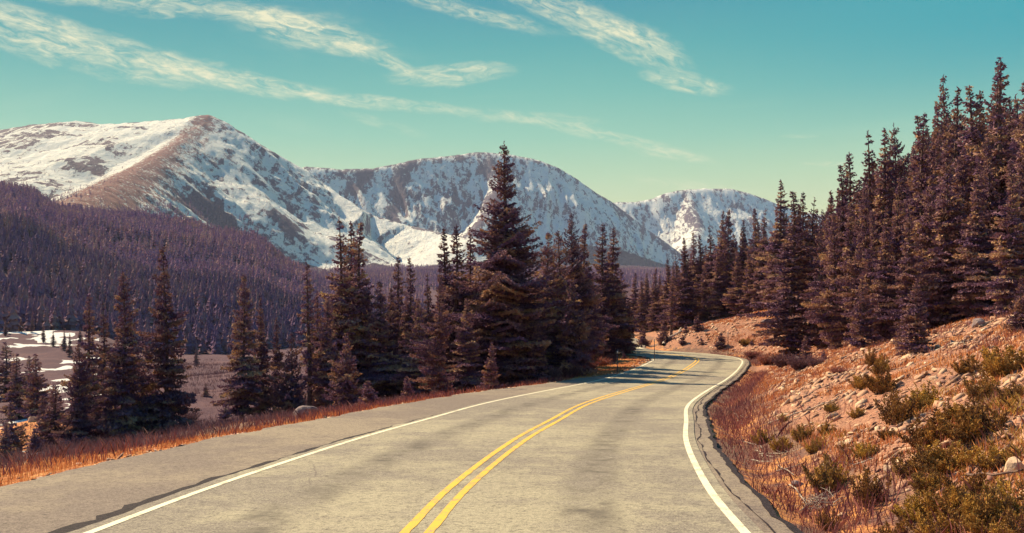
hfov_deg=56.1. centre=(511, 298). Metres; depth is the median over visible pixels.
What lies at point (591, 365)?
willow shrub
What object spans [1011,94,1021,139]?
spruce tree
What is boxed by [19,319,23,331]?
spruce tree
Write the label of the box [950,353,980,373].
juniper bush
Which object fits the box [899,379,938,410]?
juniper bush
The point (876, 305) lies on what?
young spruce
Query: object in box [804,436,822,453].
juniper bush
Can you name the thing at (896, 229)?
spruce tree
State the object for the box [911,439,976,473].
juniper bush
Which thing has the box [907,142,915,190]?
spruce tree
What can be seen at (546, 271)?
spruce tree
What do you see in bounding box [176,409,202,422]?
willow shrub
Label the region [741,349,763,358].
willow shrub
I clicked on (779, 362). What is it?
willow shrub
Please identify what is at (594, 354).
spruce tree
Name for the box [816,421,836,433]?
juniper bush
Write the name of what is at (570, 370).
willow shrub
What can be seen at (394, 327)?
spruce tree
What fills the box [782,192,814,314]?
spruce tree
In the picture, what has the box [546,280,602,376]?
spruce tree
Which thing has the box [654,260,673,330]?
spruce tree
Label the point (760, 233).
spruce tree
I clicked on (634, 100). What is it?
sky
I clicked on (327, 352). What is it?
spruce tree
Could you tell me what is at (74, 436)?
young spruce
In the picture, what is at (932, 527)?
juniper bush
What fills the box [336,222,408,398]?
spruce tree
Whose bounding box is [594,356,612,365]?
willow shrub
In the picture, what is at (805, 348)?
young spruce
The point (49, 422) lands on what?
young spruce
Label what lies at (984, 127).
spruce tree
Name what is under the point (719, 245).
spruce tree
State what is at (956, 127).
spruce tree
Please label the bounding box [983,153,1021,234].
spruce tree
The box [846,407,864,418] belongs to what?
juniper bush
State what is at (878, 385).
juniper bush
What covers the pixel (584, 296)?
spruce tree
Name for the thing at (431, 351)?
spruce tree
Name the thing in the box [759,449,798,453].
fallen branch
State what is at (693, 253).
spruce tree
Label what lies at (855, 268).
spruce tree
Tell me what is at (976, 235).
spruce tree
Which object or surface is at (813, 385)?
bank stones
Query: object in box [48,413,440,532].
road joint
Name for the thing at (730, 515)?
edge line
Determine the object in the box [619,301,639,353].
spruce tree
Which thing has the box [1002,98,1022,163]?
spruce tree
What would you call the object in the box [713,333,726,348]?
young spruce
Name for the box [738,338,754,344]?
juniper bush
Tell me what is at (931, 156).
spruce tree
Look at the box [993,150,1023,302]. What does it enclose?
spruce tree
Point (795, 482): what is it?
boulder
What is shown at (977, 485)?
juniper bush
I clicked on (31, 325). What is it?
spruce tree
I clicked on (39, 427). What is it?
young spruce
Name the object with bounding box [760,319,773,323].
boulder
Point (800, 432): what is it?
juniper bush
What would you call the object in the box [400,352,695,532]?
line
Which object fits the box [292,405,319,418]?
boulder
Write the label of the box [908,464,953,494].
juniper bush
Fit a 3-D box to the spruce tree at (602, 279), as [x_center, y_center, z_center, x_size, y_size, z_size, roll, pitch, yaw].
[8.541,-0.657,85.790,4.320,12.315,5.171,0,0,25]
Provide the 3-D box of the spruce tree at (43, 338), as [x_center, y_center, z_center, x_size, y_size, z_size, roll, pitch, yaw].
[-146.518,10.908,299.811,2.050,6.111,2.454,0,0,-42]
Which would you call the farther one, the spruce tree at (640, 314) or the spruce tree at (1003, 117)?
the spruce tree at (640, 314)
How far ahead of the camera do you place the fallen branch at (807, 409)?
22.44 m
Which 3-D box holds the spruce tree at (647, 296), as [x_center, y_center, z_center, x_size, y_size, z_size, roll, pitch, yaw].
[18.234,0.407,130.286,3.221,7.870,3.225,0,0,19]
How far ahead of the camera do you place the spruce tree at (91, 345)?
49.88 m
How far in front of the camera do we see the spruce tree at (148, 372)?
54.96 m
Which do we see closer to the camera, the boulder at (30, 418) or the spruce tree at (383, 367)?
the spruce tree at (383, 367)
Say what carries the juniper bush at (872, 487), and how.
on the ground at (56, 364)
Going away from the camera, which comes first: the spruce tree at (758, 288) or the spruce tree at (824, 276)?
the spruce tree at (824, 276)
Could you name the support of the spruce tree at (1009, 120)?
on the ground at (56, 364)
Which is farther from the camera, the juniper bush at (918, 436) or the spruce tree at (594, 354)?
the spruce tree at (594, 354)
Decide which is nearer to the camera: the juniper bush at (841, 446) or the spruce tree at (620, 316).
the juniper bush at (841, 446)
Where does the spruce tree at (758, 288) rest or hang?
on the ground at (56, 364)
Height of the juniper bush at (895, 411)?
0.745 m
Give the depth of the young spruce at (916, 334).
26.54 m
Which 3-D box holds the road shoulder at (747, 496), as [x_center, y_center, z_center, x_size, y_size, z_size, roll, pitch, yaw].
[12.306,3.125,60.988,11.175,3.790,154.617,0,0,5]
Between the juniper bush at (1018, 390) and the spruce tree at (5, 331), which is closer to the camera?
the juniper bush at (1018, 390)
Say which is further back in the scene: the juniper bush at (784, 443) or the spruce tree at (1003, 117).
the spruce tree at (1003, 117)
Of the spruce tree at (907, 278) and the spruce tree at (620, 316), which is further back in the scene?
the spruce tree at (620, 316)
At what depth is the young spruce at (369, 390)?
40.90 m
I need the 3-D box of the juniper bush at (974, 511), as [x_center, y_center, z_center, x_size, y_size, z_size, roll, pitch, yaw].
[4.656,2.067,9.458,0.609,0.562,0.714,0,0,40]
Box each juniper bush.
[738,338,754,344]
[750,426,773,444]
[768,436,793,452]
[777,412,787,421]
[790,423,814,441]
[801,452,856,493]
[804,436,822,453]
[814,507,841,530]
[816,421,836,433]
[822,400,839,412]
[835,440,854,452]
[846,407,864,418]
[848,374,873,389]
[848,464,893,506]
[850,442,880,458]
[863,346,882,365]
[863,367,898,394]
[867,353,890,373]
[873,385,920,425]
[873,515,912,532]
[875,427,897,439]
[890,450,924,477]
[891,488,937,521]
[896,405,950,447]
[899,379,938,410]
[902,508,962,532]
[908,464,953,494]
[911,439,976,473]
[916,485,964,519]
[937,393,1009,442]
[937,399,966,421]
[941,462,986,500]
[947,479,1021,532]
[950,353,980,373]
[962,371,1002,399]
[964,444,1013,470]
[968,345,1023,377]
[982,475,1023,520]
[989,506,1023,532]
[994,380,1023,399]
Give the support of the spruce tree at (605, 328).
on the ground at (56, 364)
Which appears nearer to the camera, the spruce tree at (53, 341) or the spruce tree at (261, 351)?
the spruce tree at (261, 351)
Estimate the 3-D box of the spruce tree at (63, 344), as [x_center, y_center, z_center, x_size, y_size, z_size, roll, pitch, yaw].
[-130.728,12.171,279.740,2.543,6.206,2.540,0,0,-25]
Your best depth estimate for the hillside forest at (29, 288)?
506.62 m
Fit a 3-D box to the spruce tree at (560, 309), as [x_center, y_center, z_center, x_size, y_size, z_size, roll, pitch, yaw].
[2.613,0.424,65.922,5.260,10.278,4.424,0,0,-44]
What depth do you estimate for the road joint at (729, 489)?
15.35 m
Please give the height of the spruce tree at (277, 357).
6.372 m
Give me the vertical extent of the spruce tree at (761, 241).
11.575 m
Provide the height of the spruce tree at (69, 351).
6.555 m
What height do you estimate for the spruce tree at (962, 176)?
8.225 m
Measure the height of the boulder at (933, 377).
0.104 m
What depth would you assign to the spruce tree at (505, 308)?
60.66 m
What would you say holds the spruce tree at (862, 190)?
on the ground at (56, 364)
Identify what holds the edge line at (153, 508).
on the road
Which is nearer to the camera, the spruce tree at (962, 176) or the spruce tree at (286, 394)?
the spruce tree at (962, 176)
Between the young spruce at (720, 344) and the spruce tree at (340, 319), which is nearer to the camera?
the spruce tree at (340, 319)
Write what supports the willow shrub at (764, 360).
on the ground at (56, 364)
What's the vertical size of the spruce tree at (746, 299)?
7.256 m
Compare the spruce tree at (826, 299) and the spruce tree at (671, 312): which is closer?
the spruce tree at (826, 299)
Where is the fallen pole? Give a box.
[926,339,964,350]
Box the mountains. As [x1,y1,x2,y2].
[0,115,829,286]
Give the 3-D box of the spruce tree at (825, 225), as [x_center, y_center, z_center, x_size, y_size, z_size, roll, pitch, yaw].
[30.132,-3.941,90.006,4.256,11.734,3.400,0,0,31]
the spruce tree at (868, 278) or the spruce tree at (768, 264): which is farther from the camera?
the spruce tree at (768, 264)
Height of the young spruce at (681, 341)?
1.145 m
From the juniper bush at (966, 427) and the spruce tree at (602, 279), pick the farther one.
the spruce tree at (602, 279)
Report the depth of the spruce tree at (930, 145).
65.71 m
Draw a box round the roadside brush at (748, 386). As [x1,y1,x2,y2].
[706,344,1023,532]
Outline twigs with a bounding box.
[794,487,850,514]
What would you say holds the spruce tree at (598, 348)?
on the ground at (56, 364)
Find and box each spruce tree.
[3,319,7,335]
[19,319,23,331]
[28,315,34,331]
[40,324,45,342]
[48,342,110,447]
[49,330,55,346]
[60,293,103,437]
[60,331,67,349]
[65,333,73,355]
[77,328,82,341]
[90,300,117,436]
[93,269,154,441]
[97,346,176,438]
[127,246,199,434]
[138,346,158,395]
[193,349,200,365]
[210,274,270,419]
[250,297,276,415]
[266,332,312,412]
[267,317,290,407]
[295,262,321,405]
[299,291,324,405]
[301,216,370,407]
[311,299,343,407]
[323,221,384,350]
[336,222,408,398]
[356,281,403,400]
[373,256,408,393]
[376,288,402,400]
[388,257,435,398]
[389,298,433,396]
[408,266,456,393]
[420,272,449,394]
[426,227,464,394]
[431,141,560,386]
[432,225,478,392]
[439,298,486,392]
[446,232,484,385]
[492,330,536,384]
[518,324,550,381]
[523,288,561,369]
[533,231,566,368]
[539,230,593,363]
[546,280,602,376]
[558,213,608,365]
[579,224,619,362]
[589,320,607,358]
[591,223,630,347]
[592,289,607,358]
[592,293,610,358]
[597,227,642,354]
[600,283,623,355]
[616,269,629,338]
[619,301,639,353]
[626,272,639,325]
[632,277,649,332]
[636,273,653,327]
[645,268,663,330]
[645,299,659,331]
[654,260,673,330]
[654,275,662,310]
[662,254,692,329]
[663,238,701,327]
[664,278,678,335]
[682,233,698,316]
[689,235,707,318]
[692,228,714,317]
[695,266,711,320]
[702,251,729,318]
[704,211,727,313]
[713,210,741,315]
[720,251,744,315]
[725,220,749,312]
[730,234,738,267]
[734,208,764,309]
[735,251,755,312]
[737,191,821,358]
[745,208,775,307]
[747,245,766,310]
[751,225,762,255]
[754,179,805,310]
[758,242,773,308]
[762,236,789,324]
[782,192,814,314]
[796,190,838,347]
[799,165,859,342]
[802,197,825,299]
[802,212,850,349]
[802,223,824,347]
[806,209,820,277]
[807,209,826,277]
[811,152,861,303]
[817,201,835,253]
[823,130,881,292]
[823,201,863,346]
[824,188,840,241]
[834,185,881,345]
[843,276,885,348]
[846,184,860,239]
[848,128,904,297]
[850,209,896,338]
[854,173,867,214]
[859,205,903,341]
[877,122,913,223]
[877,201,937,337]
[878,178,923,326]
[880,115,932,260]
[888,110,938,294]
[899,75,963,279]
[899,103,943,325]
[902,155,908,183]
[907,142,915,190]
[910,175,956,329]
[914,139,971,325]
[915,137,935,171]
[920,86,966,315]
[924,131,932,160]
[925,119,946,170]
[934,85,986,314]
[943,153,973,323]
[943,159,1006,319]
[950,57,1022,275]
[950,138,1022,314]
[952,90,990,214]
[957,61,1013,248]
[976,158,1023,314]
[982,109,1013,147]
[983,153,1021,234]
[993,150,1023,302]
[998,82,1023,239]
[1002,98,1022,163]
[1002,98,1022,166]
[1005,109,1023,193]
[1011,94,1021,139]
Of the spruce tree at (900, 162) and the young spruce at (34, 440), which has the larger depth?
the spruce tree at (900, 162)
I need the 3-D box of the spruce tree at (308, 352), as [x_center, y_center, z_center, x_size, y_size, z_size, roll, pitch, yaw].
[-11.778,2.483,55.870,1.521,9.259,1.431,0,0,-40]
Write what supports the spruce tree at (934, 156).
on the ground at (56, 364)
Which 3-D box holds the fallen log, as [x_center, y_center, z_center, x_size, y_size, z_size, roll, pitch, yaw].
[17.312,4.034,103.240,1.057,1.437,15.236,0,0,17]
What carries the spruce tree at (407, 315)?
on the ground at (56, 364)
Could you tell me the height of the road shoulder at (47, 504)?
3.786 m
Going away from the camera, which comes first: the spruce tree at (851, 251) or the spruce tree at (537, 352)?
the spruce tree at (851, 251)
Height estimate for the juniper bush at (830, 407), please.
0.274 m
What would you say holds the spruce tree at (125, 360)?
on the ground at (56, 364)
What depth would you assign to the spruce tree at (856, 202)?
80.61 m
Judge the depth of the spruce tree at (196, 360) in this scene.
329.74 m
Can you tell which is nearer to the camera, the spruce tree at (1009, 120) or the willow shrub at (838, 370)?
the willow shrub at (838, 370)
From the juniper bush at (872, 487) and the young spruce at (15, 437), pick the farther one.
the young spruce at (15, 437)
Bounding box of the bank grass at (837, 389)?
[681,310,1023,532]
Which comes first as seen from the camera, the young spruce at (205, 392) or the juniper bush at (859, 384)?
the juniper bush at (859, 384)
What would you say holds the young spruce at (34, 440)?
on the ground at (56, 364)
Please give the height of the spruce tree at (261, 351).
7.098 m
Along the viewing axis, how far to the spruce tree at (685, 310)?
113.41 m
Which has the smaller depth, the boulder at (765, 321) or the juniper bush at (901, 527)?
the juniper bush at (901, 527)
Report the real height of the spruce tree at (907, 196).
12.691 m
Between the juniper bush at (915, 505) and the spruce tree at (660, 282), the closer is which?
the juniper bush at (915, 505)
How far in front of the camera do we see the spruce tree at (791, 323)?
65.84 m
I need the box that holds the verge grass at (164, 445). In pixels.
[0,354,648,486]
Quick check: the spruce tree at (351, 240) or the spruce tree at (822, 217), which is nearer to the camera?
the spruce tree at (351, 240)
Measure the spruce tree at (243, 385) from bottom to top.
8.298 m
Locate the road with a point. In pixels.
(620, 463)
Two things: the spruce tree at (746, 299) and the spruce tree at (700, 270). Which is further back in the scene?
the spruce tree at (700, 270)
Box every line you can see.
[84,360,653,532]
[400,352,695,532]
[424,352,699,532]
[639,347,750,532]
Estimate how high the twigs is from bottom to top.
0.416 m
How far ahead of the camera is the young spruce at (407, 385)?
46.91 m
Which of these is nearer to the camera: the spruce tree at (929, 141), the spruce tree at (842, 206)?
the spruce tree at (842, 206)
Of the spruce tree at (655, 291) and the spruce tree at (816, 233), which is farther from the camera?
the spruce tree at (655, 291)
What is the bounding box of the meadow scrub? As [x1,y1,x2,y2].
[0,353,619,476]
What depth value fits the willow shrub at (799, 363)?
41.33 m
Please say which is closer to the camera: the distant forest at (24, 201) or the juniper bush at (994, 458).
the juniper bush at (994, 458)
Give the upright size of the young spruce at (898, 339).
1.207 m
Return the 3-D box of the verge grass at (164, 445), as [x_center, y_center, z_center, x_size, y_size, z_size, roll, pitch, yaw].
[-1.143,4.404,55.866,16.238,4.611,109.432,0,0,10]
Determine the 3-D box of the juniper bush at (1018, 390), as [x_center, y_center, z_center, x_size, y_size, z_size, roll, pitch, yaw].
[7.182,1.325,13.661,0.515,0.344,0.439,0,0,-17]
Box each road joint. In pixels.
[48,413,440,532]
[695,362,775,532]
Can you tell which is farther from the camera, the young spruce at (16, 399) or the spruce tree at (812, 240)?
the young spruce at (16, 399)
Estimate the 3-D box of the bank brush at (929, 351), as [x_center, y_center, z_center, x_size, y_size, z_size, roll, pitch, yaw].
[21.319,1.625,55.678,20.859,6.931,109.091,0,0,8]
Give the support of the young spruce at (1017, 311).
on the ground at (56, 364)
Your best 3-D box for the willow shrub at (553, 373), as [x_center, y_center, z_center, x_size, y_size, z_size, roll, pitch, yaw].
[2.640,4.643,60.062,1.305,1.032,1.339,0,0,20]
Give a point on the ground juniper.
(1010, 410)
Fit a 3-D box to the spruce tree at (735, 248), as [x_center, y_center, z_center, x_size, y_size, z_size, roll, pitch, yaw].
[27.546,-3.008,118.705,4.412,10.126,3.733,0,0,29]
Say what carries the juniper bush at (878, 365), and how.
on the ground at (56, 364)
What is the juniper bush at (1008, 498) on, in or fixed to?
on the ground at (56, 364)
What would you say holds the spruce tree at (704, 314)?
on the ground at (56, 364)
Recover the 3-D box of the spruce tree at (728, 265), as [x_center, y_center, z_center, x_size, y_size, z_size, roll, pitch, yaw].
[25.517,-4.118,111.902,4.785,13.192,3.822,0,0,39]
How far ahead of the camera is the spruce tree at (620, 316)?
86.83 m
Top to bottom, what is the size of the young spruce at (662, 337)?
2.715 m
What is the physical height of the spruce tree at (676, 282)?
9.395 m
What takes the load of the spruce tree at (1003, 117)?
on the ground at (56, 364)
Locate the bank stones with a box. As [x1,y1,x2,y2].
[658,311,1023,529]
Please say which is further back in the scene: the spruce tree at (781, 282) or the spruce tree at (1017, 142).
the spruce tree at (781, 282)
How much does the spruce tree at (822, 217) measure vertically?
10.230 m
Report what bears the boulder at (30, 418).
on the ground at (56, 364)
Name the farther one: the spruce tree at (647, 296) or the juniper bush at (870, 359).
the spruce tree at (647, 296)
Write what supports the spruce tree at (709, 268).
on the ground at (56, 364)
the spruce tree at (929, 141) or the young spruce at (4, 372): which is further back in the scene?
the young spruce at (4, 372)
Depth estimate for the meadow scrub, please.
32.29 m
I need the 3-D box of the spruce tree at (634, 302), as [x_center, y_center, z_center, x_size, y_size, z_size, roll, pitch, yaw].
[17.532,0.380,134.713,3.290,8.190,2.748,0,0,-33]
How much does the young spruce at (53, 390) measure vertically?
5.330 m
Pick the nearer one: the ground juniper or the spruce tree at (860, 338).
the ground juniper
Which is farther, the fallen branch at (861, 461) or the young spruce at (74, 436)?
the young spruce at (74, 436)
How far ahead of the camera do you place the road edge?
15.03 m
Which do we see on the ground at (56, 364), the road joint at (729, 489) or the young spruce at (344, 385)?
the young spruce at (344, 385)
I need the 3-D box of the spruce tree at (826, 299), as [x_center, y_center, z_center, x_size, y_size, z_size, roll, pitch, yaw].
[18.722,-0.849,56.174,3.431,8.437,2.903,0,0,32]
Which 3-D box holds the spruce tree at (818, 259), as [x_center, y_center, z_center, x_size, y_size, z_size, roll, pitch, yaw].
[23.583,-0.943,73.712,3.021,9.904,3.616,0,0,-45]
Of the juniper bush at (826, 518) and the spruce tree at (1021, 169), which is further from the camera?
the spruce tree at (1021, 169)
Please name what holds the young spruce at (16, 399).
on the ground at (56, 364)
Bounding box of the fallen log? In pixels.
[662,327,681,345]
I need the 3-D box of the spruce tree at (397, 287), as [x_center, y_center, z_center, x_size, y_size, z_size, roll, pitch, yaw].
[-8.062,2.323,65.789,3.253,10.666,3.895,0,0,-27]
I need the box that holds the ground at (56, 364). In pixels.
[0,216,1023,532]
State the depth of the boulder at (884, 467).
13.12 m
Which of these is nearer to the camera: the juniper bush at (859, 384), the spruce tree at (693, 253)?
the juniper bush at (859, 384)
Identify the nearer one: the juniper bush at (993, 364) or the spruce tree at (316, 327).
the juniper bush at (993, 364)
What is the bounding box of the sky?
[0,0,1023,214]
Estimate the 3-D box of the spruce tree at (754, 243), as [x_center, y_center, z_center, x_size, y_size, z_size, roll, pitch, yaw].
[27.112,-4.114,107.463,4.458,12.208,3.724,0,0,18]
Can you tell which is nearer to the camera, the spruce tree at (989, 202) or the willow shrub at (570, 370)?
the spruce tree at (989, 202)
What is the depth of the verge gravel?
22.95 m
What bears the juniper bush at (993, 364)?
on the ground at (56, 364)
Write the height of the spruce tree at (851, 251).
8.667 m
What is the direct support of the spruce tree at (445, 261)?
on the ground at (56, 364)
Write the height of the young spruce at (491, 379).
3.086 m
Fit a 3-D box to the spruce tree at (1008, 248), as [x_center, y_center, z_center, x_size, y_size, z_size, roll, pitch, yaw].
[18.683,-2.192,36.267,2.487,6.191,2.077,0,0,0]
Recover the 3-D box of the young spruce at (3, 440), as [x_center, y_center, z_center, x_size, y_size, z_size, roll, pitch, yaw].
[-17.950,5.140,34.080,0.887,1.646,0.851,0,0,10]
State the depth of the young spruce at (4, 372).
149.64 m
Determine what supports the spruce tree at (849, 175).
on the ground at (56, 364)
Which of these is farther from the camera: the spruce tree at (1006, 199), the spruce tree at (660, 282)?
the spruce tree at (660, 282)
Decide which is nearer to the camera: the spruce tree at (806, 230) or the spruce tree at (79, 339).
the spruce tree at (806, 230)
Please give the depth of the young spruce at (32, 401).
91.59 m
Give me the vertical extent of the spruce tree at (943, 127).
14.252 m
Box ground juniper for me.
[785,371,1023,532]
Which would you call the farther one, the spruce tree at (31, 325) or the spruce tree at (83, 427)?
the spruce tree at (31, 325)
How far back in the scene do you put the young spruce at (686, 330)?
99.73 m
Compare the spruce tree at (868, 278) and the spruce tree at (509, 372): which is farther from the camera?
the spruce tree at (509, 372)
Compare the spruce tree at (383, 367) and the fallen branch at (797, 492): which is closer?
the fallen branch at (797, 492)
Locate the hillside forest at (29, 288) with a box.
[0,210,426,354]
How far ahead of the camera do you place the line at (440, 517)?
14.62 m
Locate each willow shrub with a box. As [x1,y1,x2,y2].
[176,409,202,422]
[545,367,564,379]
[559,361,581,377]
[584,358,598,368]
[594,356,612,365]
[605,354,616,361]
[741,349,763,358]
[754,351,777,364]
[768,351,799,367]
[783,352,817,369]
[806,355,825,366]
[828,365,849,372]
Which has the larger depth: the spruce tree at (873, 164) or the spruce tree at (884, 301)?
the spruce tree at (873, 164)
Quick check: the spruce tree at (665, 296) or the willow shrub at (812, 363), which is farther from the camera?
the spruce tree at (665, 296)
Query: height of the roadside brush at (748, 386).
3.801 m
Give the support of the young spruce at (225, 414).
on the ground at (56, 364)
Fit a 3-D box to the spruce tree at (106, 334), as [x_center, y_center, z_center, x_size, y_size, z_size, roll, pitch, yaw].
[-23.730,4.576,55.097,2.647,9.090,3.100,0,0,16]
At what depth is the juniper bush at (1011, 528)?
8.68 m
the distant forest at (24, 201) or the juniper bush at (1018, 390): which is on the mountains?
the distant forest at (24, 201)
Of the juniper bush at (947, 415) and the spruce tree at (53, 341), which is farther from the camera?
the spruce tree at (53, 341)
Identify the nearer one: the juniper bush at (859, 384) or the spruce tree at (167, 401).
the juniper bush at (859, 384)
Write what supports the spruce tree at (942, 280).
on the ground at (56, 364)
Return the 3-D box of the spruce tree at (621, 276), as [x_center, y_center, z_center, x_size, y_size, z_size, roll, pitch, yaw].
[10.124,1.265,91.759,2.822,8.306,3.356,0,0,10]
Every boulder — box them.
[28,416,35,422]
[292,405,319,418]
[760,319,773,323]
[791,480,803,486]
[883,465,894,472]
[929,376,937,379]
[971,318,985,327]
[1004,456,1023,476]
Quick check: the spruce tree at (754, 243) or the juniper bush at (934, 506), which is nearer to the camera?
the juniper bush at (934, 506)
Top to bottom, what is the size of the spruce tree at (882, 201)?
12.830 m
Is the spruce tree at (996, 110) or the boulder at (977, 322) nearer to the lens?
the boulder at (977, 322)
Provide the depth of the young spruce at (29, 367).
149.65 m
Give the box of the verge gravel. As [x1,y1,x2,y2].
[17,355,650,480]
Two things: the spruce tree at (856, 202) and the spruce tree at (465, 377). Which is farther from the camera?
the spruce tree at (856, 202)
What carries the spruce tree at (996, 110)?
on the ground at (56, 364)
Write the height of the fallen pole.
0.470 m
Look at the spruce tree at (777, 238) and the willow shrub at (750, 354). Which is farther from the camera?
the spruce tree at (777, 238)
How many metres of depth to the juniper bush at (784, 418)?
22.60 m
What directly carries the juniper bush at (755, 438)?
on the ground at (56, 364)
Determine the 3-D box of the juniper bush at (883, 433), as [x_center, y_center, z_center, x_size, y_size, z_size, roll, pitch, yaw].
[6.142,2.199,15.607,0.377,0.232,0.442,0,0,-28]
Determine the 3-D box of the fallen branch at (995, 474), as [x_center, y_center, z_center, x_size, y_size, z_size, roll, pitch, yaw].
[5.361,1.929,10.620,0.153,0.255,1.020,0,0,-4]
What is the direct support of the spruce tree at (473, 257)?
on the ground at (56, 364)
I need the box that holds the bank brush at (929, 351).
[699,309,1023,493]
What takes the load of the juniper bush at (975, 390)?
on the ground at (56, 364)
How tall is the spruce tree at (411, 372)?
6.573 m
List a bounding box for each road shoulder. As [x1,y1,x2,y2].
[0,373,618,532]
[634,338,793,532]
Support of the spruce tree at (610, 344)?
on the ground at (56, 364)
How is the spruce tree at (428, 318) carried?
on the ground at (56, 364)
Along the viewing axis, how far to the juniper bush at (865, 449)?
14.51 m
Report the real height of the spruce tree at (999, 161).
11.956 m
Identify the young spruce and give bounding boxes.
[0,341,21,402]
[0,353,28,417]
[0,402,29,453]
[0,421,17,459]
[15,354,57,417]
[21,356,40,397]
[24,430,43,451]
[27,385,63,443]
[27,395,52,452]
[33,385,67,447]
[71,433,79,447]
[200,383,210,396]
[217,401,234,426]
[322,333,369,409]
[354,381,381,406]
[399,377,416,398]
[476,342,503,390]
[636,325,651,345]
[656,320,674,345]
[678,335,687,344]
[682,324,689,333]
[688,316,705,331]
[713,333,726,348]
[800,336,812,358]
[871,304,890,339]
[890,279,936,353]
[890,320,909,355]
[999,278,1023,331]
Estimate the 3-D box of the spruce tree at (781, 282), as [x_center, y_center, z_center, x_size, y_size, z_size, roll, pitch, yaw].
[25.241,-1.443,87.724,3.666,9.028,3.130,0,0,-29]
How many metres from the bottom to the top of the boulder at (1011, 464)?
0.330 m
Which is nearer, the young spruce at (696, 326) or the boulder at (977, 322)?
the boulder at (977, 322)
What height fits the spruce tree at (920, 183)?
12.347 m
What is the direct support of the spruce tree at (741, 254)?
on the ground at (56, 364)
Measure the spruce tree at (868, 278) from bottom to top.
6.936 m
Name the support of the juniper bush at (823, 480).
on the ground at (56, 364)
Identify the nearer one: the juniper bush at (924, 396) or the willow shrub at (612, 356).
the juniper bush at (924, 396)
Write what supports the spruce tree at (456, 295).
on the ground at (56, 364)
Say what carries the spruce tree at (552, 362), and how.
on the ground at (56, 364)
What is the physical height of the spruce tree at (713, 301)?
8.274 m
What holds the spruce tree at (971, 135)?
on the ground at (56, 364)
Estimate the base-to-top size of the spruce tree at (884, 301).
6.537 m
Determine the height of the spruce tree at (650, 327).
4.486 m
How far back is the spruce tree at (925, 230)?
43.99 m
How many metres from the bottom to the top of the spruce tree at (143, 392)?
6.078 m
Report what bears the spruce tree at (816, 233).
on the ground at (56, 364)
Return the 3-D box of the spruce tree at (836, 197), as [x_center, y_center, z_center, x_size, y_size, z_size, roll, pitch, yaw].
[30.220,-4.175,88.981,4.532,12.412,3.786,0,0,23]
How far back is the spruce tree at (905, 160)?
72.06 m
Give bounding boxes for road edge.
[702,360,803,532]
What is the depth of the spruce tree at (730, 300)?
107.72 m
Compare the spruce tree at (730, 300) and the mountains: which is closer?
the spruce tree at (730, 300)
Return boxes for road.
[67,338,763,532]
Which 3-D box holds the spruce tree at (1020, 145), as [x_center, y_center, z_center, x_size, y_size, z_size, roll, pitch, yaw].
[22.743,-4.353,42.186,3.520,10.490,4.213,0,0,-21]
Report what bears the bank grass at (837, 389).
on the ground at (56, 364)
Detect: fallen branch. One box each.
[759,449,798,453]
[769,397,838,423]
[786,484,810,504]
[844,451,873,465]
[966,463,1023,475]
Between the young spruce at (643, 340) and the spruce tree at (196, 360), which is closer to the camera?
the young spruce at (643, 340)
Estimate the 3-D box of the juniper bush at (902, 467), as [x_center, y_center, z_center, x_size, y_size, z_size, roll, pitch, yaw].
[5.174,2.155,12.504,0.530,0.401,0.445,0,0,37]

